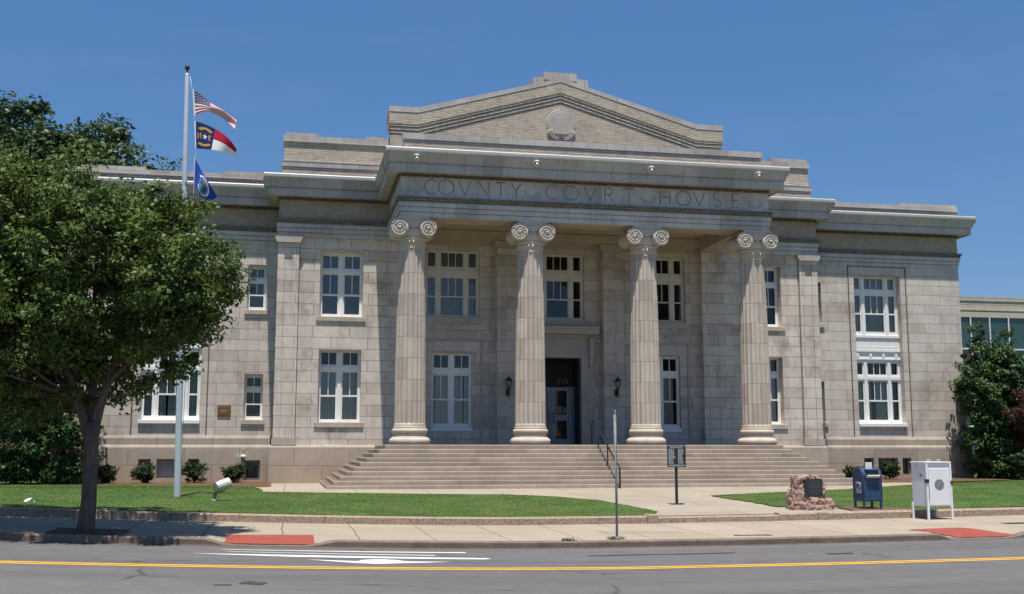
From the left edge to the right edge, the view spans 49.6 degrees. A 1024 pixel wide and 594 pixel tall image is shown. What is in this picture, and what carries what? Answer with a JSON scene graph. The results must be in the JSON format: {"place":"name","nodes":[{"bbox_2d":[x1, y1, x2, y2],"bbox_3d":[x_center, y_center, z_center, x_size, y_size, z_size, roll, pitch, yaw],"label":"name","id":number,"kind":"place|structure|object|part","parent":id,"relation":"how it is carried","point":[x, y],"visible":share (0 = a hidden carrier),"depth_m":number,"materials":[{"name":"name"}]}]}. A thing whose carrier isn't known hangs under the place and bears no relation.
{"place":"outdoors","nodes":[
{"label":"outdoors","id":0,"kind":"place"},
{"bbox_2d":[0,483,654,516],"bbox_3d":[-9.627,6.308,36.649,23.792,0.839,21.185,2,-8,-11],"label":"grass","id":1,"kind":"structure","parent":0,"point":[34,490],"depth_m":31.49,"materials":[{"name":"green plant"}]},
{"bbox_2d":[0,538,1023,593],"bbox_3d":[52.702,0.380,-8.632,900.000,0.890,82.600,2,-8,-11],"label":"road","id":2,"kind":"structure","parent":0,"point":[982,576],"depth_m":17.84,"materials":[{"name":"grey asphalt"}]},
{"bbox_2d":[239,581,267,584],"bbox_3d":[-3.639,4.022,15.607,0.407,0.013,0.332,-2,-8,12],"label":"asphalt patch","id":3,"kind":"object","parent":2,"relation":"on","point":[253,582],"visible":1,"depth_m":15.61,"materials":[{"name":"grey asphalt"}]},
{"bbox_2d":[228,551,434,555],"bbox_3d":[-3.345,4.720,20.425,3.870,0.114,0.120,1,-8,-6],"label":"lane marking","id":4,"kind":"object","parent":2,"relation":"on","point":[331,553],"visible":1,"depth_m":20.43,"materials":[{"name":"white paint"}]},
{"bbox_2d":[200,553,488,558],"bbox_3d":[-3.024,4.649,19.907,5.340,0.153,0.365,1,-8,-8],"label":"lane marking","id":5,"kind":"object","parent":2,"relation":"on","point":[349,556],"visible":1,"depth_m":19.91,"materials":[{"name":"white paint"}]},
{"bbox_2d":[227,549,465,552],"bbox_3d":[-3.212,4.794,20.938,4.724,0.136,0.180,1,-8,-10],"label":"lane marking","id":6,"kind":"object","parent":2,"relation":"on","point":[361,551],"visible":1,"depth_m":21.05,"materials":[{"name":"white paint"}]},
{"bbox_2d":[308,559,429,563],"bbox_3d":[-2.269,4.577,19.202,2.520,0.069,0.820,2,-8,-11],"label":"lane marking","id":7,"kind":"object","parent":2,"relation":"on","point":[377,561],"visible":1,"depth_m":19.17,"materials":[{"name":"white paint"}]},
{"bbox_2d":[0,532,1023,547],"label":"street curb","id":8,"kind":"structure","parent":2,"relation":"on","point":[429,544],"depth_m":22.56,"materials":[{"name":"concrete"}]},
{"bbox_2d":[562,537,575,540],"bbox_3d":[1.186,4.999,22.952,0.391,0.088,0.190,2,-8,-11],"label":"weed tuft","id":9,"kind":"object","parent":8,"relation":"on","point":[566,539],"visible":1,"depth_m":22.93,"materials":[{"name":"green plant"}]},
{"bbox_2d":[0,557,1023,569],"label":"yellow line","id":10,"kind":"object","parent":2,"relation":"on","point":[506,569],"visible":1,"depth_m":18.42,"materials":[{"name":"paint"}]},
{"bbox_2d":[0,537,1023,548],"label":"gutter strip","id":11,"kind":"object","parent":2,"relation":"on","point":[503,548],"visible":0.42,"depth_m":22.43,"materials":[{"name":"grey concrete"}]},
{"bbox_2d":[588,552,735,555],"bbox_3d":[2.897,4.965,21.413,3.128,0.002,0.258,2,-8,-11],"label":"asphalt patch","id":12,"kind":"object","parent":2,"relation":"on","point":[660,554],"visible":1,"depth_m":21.37,"materials":[{"name":"grey asphalt"}]},
{"bbox_2d":[0,515,1023,542],"bbox_3d":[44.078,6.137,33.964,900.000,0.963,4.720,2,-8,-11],"label":"sidewalk","id":13,"kind":"structure","parent":0,"point":[219,531],"depth_m":25.07,"materials":[{"name":"concrete"}]},
{"bbox_2d":[43,527,129,534],"bbox_3d":[-8.359,4.630,21.941,1.522,0.067,1.537,2,-8,-11],"label":"tree pit","id":14,"kind":"object","parent":13,"relation":"on","point":[61,530],"visible":0.88,"depth_m":21.84,"materials":[{"name":"soil"}]},
{"bbox_2d":[0,138,255,532],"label":"street tree","id":15,"kind":"object","parent":14,"relation":"on","point":[142,266],"visible":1,"depth_m":21.64,"materials":[{"name":"green plant"}]},
{"bbox_2d":[223,535,314,544],"bbox_3d":[-4.842,4.853,22.219,1.765,0.148,1.126,2,-8,-11],"label":"ramp paint","id":16,"kind":"object","parent":13,"relation":"on","point":[277,539],"visible":1,"depth_m":22.16,"materials":[{"name":"red paint"}]},
{"bbox_2d":[613,415,618,539],"bbox_3d":[2.211,3.787,23.551,0.095,2.770,0.301,-1,-8,7],"label":"parking sign","id":17,"kind":"object","parent":13,"relation":"on","point":[615,455],"visible":0.97,"depth_m":23.54,"materials":[{"name":"metal"}]},
{"bbox_2d":[607,535,625,539],"bbox_3d":[2.199,5.061,23.379,0.435,0.089,0.182,2,-8,-11],"label":"weed tuft","id":18,"kind":"object","parent":13,"relation":"on","point":[612,537],"visible":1,"depth_m":23.34,"materials":[{"name":"green plant"}]},
{"bbox_2d":[597,530,679,532],"bbox_3d":[2.911,5.392,25.522,1.890,0.004,0.906,2,-8,-11],"label":"sidewalk patch","id":19,"kind":"object","parent":13,"relation":"on","point":[632,531],"visible":1,"depth_m":25.49,"materials":[{"name":"concrete"}]},
{"bbox_2d":[644,511,828,523],"bbox_3d":[5.843,5.766,28.769,4.980,0.335,0.410,2,-8,-11],"label":"granite edging","id":20,"kind":"object","parent":13,"relation":"on","point":[654,518],"visible":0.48,"depth_m":28.27,"materials":[{"name":"beige stone"}]},
{"bbox_2d":[734,534,773,535],"bbox_3d":[5.288,5.247,24.462,0.878,0.006,0.406,0,-8,0],"label":"sidewalk patch","id":21,"kind":"object","parent":13,"relation":"on","point":[755,535],"visible":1,"depth_m":24.32,"materials":[{"name":"beige concrete"}]},
{"bbox_2d":[910,459,953,519],"bbox_3d":[11.088,5.078,29.312,0.770,1.556,0.798,2,-8,-11],"label":"utility cabinet","id":22,"kind":"object","parent":13,"relation":"on","point":[932,482],"visible":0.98,"depth_m":29.02,"materials":[{"name":"grey metal"}]},
{"bbox_3d":[11.159,4.958,28.970,0.570,0.940,0.024,2,-8,-11],"label":"door","id":23,"kind":"part","parent":22,"relation":"part of","materials":[{"name":"grey metal"}]},
{"bbox_2d":[909,527,1015,536],"bbox_3d":[10.188,5.366,25.296,2.039,0.116,1.337,2,-8,-11],"label":"ramp paint","id":24,"kind":"object","parent":13,"relation":"on","point":[963,532],"visible":1,"depth_m":25.23,"materials":[{"name":"red paint"}]},
{"bbox_2d":[1005,522,1023,523],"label":"iron cover","id":25,"kind":"object","parent":13,"relation":"on","point":[1015,523],"visible":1,"depth_m":27.27,"materials":[{"name":"grey metal"}]},
{"bbox_2d":[0,473,1023,516],"bbox_3d":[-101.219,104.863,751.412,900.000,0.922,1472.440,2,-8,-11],"label":"terrain","id":26,"kind":"structure","parent":0,"point":[455,516],"depth_m":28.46,"materials":[{"name":"green plant"}]},
{"bbox_2d":[0,440,37,481],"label":"hedge bush","id":27,"kind":"object","parent":26,"relation":"on","point":[10,460],"visible":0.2,"depth_m":49.92,"materials":[{"name":"green plant"}]},
{"bbox_2d":[23,498,34,501],"bbox_3d":[-11.845,5.000,27.220,0.247,0.151,0.164,2,-8,-11],"label":"floodlight","id":28,"kind":"object","parent":26,"relation":"on","point":[30,500],"visible":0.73,"depth_m":27.20,"materials":[{"name":"white"}]},
{"bbox_2d":[0,385,58,469],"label":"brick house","id":29,"kind":"structure","parent":26,"relation":"on","point":[51,454],"depth_m":65.14,"materials":[{"name":"grey brick"}]},
{"bbox_2d":[0,90,182,479],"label":"oak tree","id":30,"kind":"object","parent":26,"relation":"on","point":[42,140],"visible":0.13,"depth_m":53.12,"materials":[{"name":"green plant"}]},
{"bbox_2d":[24,481,271,486],"bbox_3d":[-15.327,7.412,43.808,11.486,0.017,6.802,2,-8,-11],"label":"mulch bed","id":31,"kind":"object","parent":26,"relation":"on","point":[260,484],"visible":0.55,"depth_m":45.26,"materials":[{"name":"brown soil"}]},
{"bbox_2d":[0,338,111,483],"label":"magnolia shrub","id":32,"kind":"object","parent":31,"relation":"on","point":[58,433],"visible":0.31,"depth_m":43.90,"materials":[{"name":"green plant"}]},
{"bbox_2d":[97,463,120,482],"bbox_3d":[-16.638,7.315,45.495,1.091,0.988,0.905,2,-8,-11],"label":"round shrub","id":33,"kind":"object","parent":31,"relation":"on","point":[107,473],"visible":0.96,"depth_m":45.45,"materials":[{"name":"green plant"}]},
{"bbox_2d":[130,462,155,482],"bbox_3d":[-15.263,7.314,45.758,1.037,1.045,1.110,7,-11,-43],"label":"round shrub","id":34,"kind":"object","parent":31,"relation":"on","point":[141,471],"visible":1,"depth_m":45.72,"materials":[{"name":"green plant"}]},
{"bbox_2d":[181,461,209,482],"bbox_3d":[-13.240,7.306,46.171,1.204,0.975,1.097,-4,-9,28],"label":"round shrub","id":35,"kind":"object","parent":31,"relation":"on","point":[197,471],"visible":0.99,"depth_m":46.14,"materials":[{"name":"green plant"}]},
{"bbox_2d":[219,462,245,482],"bbox_3d":[-11.764,7.410,46.559,1.053,0.955,1.187,7,-11,-42],"label":"round shrub","id":36,"kind":"object","parent":31,"relation":"on","point":[234,473],"visible":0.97,"depth_m":46.38,"materials":[{"name":"green plant"}]},
{"bbox_2d":[174,65,195,496],"bbox_3d":[-9.801,-0.588,33.081,0.434,13.160,0.200,2,-8,-11],"label":"flagpole","id":37,"kind":"object","parent":26,"relation":"on","point":[178,442],"visible":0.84,"depth_m":32.57,"materials":[{"name":"silver metal"}]},
{"bbox_2d":[194,156,216,204],"bbox_3d":[-9.276,-3.516,33.585,0.710,1.500,0.171,2,-8,-11],"label":"flag","id":38,"kind":"object","parent":37,"relation":"attached to","point":[203,186],"visible":0.96,"depth_m":33.53,"materials":[{"name":"blue fabric"}]},
{"bbox_2d":[193,89,236,128],"bbox_3d":[-9.089,-5.738,33.931,1.332,1.203,0.207,2,-8,-14],"label":"flag","id":39,"kind":"object","parent":37,"relation":"attached to","point":[202,104],"visible":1,"depth_m":33.88,"materials":[{"name":"multicoloured fabric"}]},
{"bbox_2d":[194,121,236,154],"bbox_3d":[-9.029,-4.853,33.775,1.288,1.000,0.174,2,-8,-16],"label":"flag","id":40,"kind":"object","parent":37,"relation":"attached to","point":[208,137],"visible":1,"depth_m":33.76,"materials":[{"name":"multicoloured fabric"}]},
{"bbox_2d":[211,478,231,500],"bbox_3d":[-8.088,5.402,30.884,0.530,0.740,0.340,6,-10,-36],"label":"lawn floodlight","id":41,"kind":"object","parent":26,"relation":"on","point":[222,485],"visible":0.98,"depth_m":30.80,"materials":[{"name":"white metal"}]},
{"bbox_2d":[0,506,646,524],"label":"granite edging","id":42,"kind":"object","parent":26,"relation":"on","point":[226,517],"visible":0.65,"depth_m":26.58,"materials":[{"name":"beige stone"}]},
{"bbox_2d":[51,72,975,488],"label":"courthouse","id":43,"kind":"structure","parent":26,"relation":"on","point":[563,250],"depth_m":48.49,"materials":[{"name":"stone"}]},
{"bbox_2d":[139,459,150,477],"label":"basement window","id":44,"kind":"structure","parent":43,"relation":"in","point":[144,461],"depth_m":47.34,"materials":[{"name":"black glass"}]},
{"bbox_2d":[156,459,181,477],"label":"basement window","id":45,"kind":"structure","parent":43,"relation":"in","point":[165,467],"depth_m":47.48,"materials":[{"name":"grey glass"}]},
{"bbox_2d":[138,349,201,423],"bbox_3d":[-14.778,3.860,48.061,2.540,3.240,0.649,2,-8,-11],"label":"window","id":46,"kind":"structure","parent":43,"relation":"in","point":[157,403],"depth_m":48.18,"materials":[{"name":"white paint"}]},
{"bbox_2d":[188,459,198,477],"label":"basement window","id":47,"kind":"structure","parent":43,"relation":"in","point":[190,460],"depth_m":47.72,"materials":[{"name":"black glass"}]},
{"bbox_2d":[217,405,230,415],"bbox_3d":[-12.494,4.919,48.125,0.560,0.460,0.058,2,-8,-11],"label":"plaque","id":48,"kind":"object","parent":43,"relation":"attached to","point":[223,410],"visible":1,"depth_m":48.10,"materials":[{"name":"brown metal"}]},
{"bbox_2d":[235,456,240,479],"bbox_3d":[-11.793,7.370,47.751,0.240,1.040,0.124,2,-8,-11],"label":"electrical box","id":49,"kind":"object","parent":43,"relation":"attached to","point":[237,459],"visible":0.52,"depth_m":47.74,"materials":[{"name":"grey metal"}]},
{"bbox_2d":[244,460,259,479],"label":"basement window","id":50,"kind":"structure","parent":43,"relation":"in","point":[252,467],"depth_m":48.17,"materials":[{"name":"black glass"}]},
{"bbox_2d":[241,374,263,423],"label":"window","id":51,"kind":"structure","parent":43,"relation":"in","point":[253,389],"depth_m":48.83,"materials":[{"name":"white paint"}]},
{"bbox_2d":[244,266,267,314],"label":"window","id":52,"kind":"structure","parent":43,"relation":"in","point":[256,302],"depth_m":49.49,"materials":[{"name":"white paint"}]},
{"bbox_2d":[314,350,362,427],"bbox_3d":[-7.391,3.924,47.425,2.080,3.300,0.635,2,-8,-11],"label":"window","id":53,"kind":"structure","parent":43,"relation":"in","point":[343,407],"depth_m":47.61,"materials":[{"name":"white paint"}]},
{"bbox_2d":[316,252,365,321],"bbox_3d":[-7.386,-0.439,47.997,2.120,3.060,0.575,2,-8,-11],"label":"window","id":54,"kind":"structure","parent":43,"relation":"in","point":[341,274],"depth_m":48.22,"materials":[{"name":"white paint"}]},
{"bbox_2d":[431,353,471,430],"bbox_3d":[-2.668,4.169,48.618,1.800,3.420,0.409,2,-8,-11],"label":"window","id":55,"kind":"structure","parent":43,"relation":"in","point":[448,394],"depth_m":48.70,"materials":[{"name":"white paint"}]},
{"bbox_2d":[425,250,478,317],"bbox_3d":[-2.656,-0.540,49.208,2.520,3.090,0.410,2,-8,-11],"label":"window","id":56,"kind":"structure","parent":43,"relation":"in","point":[451,277],"depth_m":49.35,"materials":[{"name":"white paint"}]},
{"bbox_2d":[505,376,512,397],"bbox_3d":[-0.149,3.920,48.242,0.330,0.970,0.495,2,-8,-11],"label":"wall lantern","id":57,"kind":"object","parent":43,"relation":"attached to","point":[508,380],"depth_m":48.11,"materials":[{"name":"black metal"}]},
{"bbox_2d":[545,387,550,444],"bbox_3d":[1.349,5.405,50.407,0.860,2.620,0.145,2,-8,-11],"label":"door","id":58,"kind":"structure","parent":43,"relation":"in","point":[547,389],"depth_m":50.54,"materials":[{"name":"metal"}]},
{"bbox_2d":[551,387,569,444],"bbox_3d":[2.211,5.428,50.579,0.860,2.620,0.145,2,-8,-11],"label":"door","id":59,"kind":"structure","parent":43,"relation":"in","point":[560,406],"depth_m":50.62,"materials":[{"name":"metal"}]},
{"bbox_2d":[543,254,585,321],"bbox_3d":[2.066,-0.414,50.116,2.520,3.090,0.350,2,-8,-11],"label":"window","id":60,"kind":"structure","parent":43,"relation":"in","point":[569,276],"depth_m":50.31,"materials":[{"name":"white paint"}]},
{"bbox_2d":[591,421,620,487],"bbox_3d":[3.578,5.946,42.299,0.108,2.535,3.223,2,-8,-14],"label":"handrail","id":61,"kind":"object","parent":43,"relation":"on","point":[608,448],"visible":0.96,"depth_m":42.14,"materials":[{"name":"black metal"}]},
{"bbox_2d":[614,377,620,397],"bbox_3d":[4.675,4.023,49.205,0.330,0.970,0.495,2,-8,-11],"label":"wall lantern","id":62,"kind":"object","parent":43,"relation":"attached to","point":[617,381],"depth_m":49.07,"materials":[{"name":"black metal"}]},
{"bbox_2d":[659,357,681,431],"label":"window","id":63,"kind":"structure","parent":43,"relation":"in","point":[666,377],"depth_m":50.64,"materials":[{"name":"white paint"}]},
{"bbox_2d":[656,258,686,322],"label":"window","id":64,"kind":"structure","parent":43,"relation":"in","point":[670,279],"depth_m":51.30,"materials":[{"name":"white paint"}]},
{"bbox_2d":[765,267,784,330],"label":"window","id":65,"kind":"structure","parent":43,"relation":"in","point":[771,327],"depth_m":52.08,"materials":[{"name":"white paint"}]},
{"bbox_2d":[769,358,787,428],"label":"window","id":66,"kind":"structure","parent":43,"relation":"in","point":[773,374],"depth_m":51.51,"materials":[{"name":"white paint"}]},
{"bbox_2d":[864,458,871,467],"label":"basement window","id":67,"kind":"structure","parent":43,"relation":"in","point":[865,459],"depth_m":53.88,"materials":[{"name":"black glass"}]},
{"bbox_2d":[853,276,898,338],"bbox_3d":[18.056,0.522,55.336,2.500,3.080,0.210,2,-8,-11],"label":"window","id":68,"kind":"structure","parent":43,"relation":"in","point":[875,300],"depth_m":55.39,"materials":[{"name":"white paint"}]},
{"bbox_2d":[857,361,907,426],"bbox_3d":[18.091,4.758,54.574,2.540,3.240,0.610,2,-8,-11],"label":"window","id":69,"kind":"structure","parent":43,"relation":"in","point":[883,384],"depth_m":54.77,"materials":[{"name":"white paint"}]},
{"bbox_2d":[878,458,895,474],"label":"basement window","id":70,"kind":"structure","parent":43,"relation":"in","point":[879,459],"depth_m":54.07,"materials":[{"name":"black glass"}]},
{"bbox_2d":[902,458,909,474],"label":"basement window","id":71,"kind":"structure","parent":43,"relation":"in","point":[905,460],"depth_m":54.25,"materials":[{"name":"black glass"}]},
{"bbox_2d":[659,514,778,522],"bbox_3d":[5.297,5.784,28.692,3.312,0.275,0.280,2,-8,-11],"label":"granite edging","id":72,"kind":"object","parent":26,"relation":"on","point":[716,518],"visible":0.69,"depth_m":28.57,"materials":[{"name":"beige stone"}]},
{"bbox_2d":[774,507,1023,520],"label":"granite edging","id":73,"kind":"object","parent":26,"relation":"on","point":[884,514],"visible":0.69,"depth_m":29.58,"materials":[{"name":"beige stone"}]},
{"bbox_2d":[960,296,1023,463],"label":"glass building","id":74,"kind":"structure","parent":26,"relation":"on","point":[998,313],"depth_m":67.55,"materials":[{"name":"teal"}]},
{"bbox_2d":[0,0,1023,545],"label":"sky","id":75,"kind":"structure","parent":0,"point":[890,102],"materials":[{"name":"blue"}]},
{"bbox_2d":[256,482,911,515],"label":"walkway","id":76,"kind":"structure","parent":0,"point":[697,500],"depth_m":37.03,"materials":[{"name":"concrete"}]},
{"bbox_2d":[667,444,685,504],"bbox_3d":[4.872,5.277,32.716,0.488,1.840,0.432,-3,-8,22],"label":"notice board","id":77,"kind":"object","parent":76,"relation":"on","point":[676,456],"visible":0.94,"depth_m":32.72,"materials":[{"name":"black metal"}]},
{"bbox_2d":[785,474,834,509],"bbox_3d":[8.262,5.467,30.732,1.348,1.124,0.968,2,-8,-11],"label":"stone marker","id":78,"kind":"object","parent":76,"relation":"on","point":[805,492],"visible":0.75,"depth_m":30.50,"materials":[{"name":"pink stone"}]},
{"bbox_2d":[838,506,911,510],"bbox_3d":[9.985,5.825,30.621,1.889,0.045,1.598,2,-8,-11],"label":"dirt patch","id":79,"kind":"object","parent":76,"relation":"on","point":[859,508],"visible":0.88,"depth_m":30.41,"materials":[{"name":"brown soil"}]},
{"bbox_2d":[852,462,882,508],"bbox_3d":[9.816,5.208,30.564,0.590,1.290,0.675,2,-8,-11],"label":"mailbox","id":80,"kind":"object","parent":79,"relation":"on","point":[867,482],"visible":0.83,"depth_m":30.37,"materials":[{"name":"blue metal"}]},
{"bbox_2d":[882,477,1019,481],"bbox_3d":[24.164,8.570,52.213,19.899,0.019,6.903,2,-8,-11],"label":"mulch bed","id":81,"kind":"object","parent":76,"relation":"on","point":[910,479],"visible":0.3,"depth_m":51.51,"materials":[{"name":"brown soil"}]},
{"bbox_2d":[842,464,863,477],"bbox_3d":[15.942,8.203,51.782,1.161,0.813,1.304,7,-11,-42],"label":"round shrub","id":82,"kind":"object","parent":81,"relation":"on","point":[848,473],"visible":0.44,"depth_m":51.57,"materials":[{"name":"green plant"}]},
{"bbox_2d":[880,460,900,478],"bbox_3d":[17.711,8.154,52.060,1.104,1.012,1.162,2,-8,-11],"label":"round shrub","id":83,"kind":"object","parent":81,"relation":"on","point":[890,468],"visible":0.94,"depth_m":51.88,"materials":[{"name":"green plant"}]},
{"bbox_2d":[947,322,1023,478],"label":"evergreen tree","id":84,"kind":"object","parent":81,"relation":"on","point":[987,385],"visible":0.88,"depth_m":53.56,"materials":[{"name":"green plant"}]},
{"bbox_2d":[1001,376,1023,449],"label":"plum tree","id":85,"kind":"object","parent":81,"relation":"on","point":[1017,414],"visible":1,"depth_m":52.21,"materials":[{"name":"green plant"}]},
{"bbox_2d":[1005,450,1023,479],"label":"round shrub","id":86,"kind":"object","parent":81,"relation":"on","point":[1014,463],"visible":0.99,"depth_m":51.33,"materials":[{"name":"green plant"}]},
{"bbox_2d":[711,480,1023,508],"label":"lawn","id":87,"kind":"structure","parent":0,"point":[766,496],"depth_m":35.17,"materials":[{"name":"plant"}]}
]}

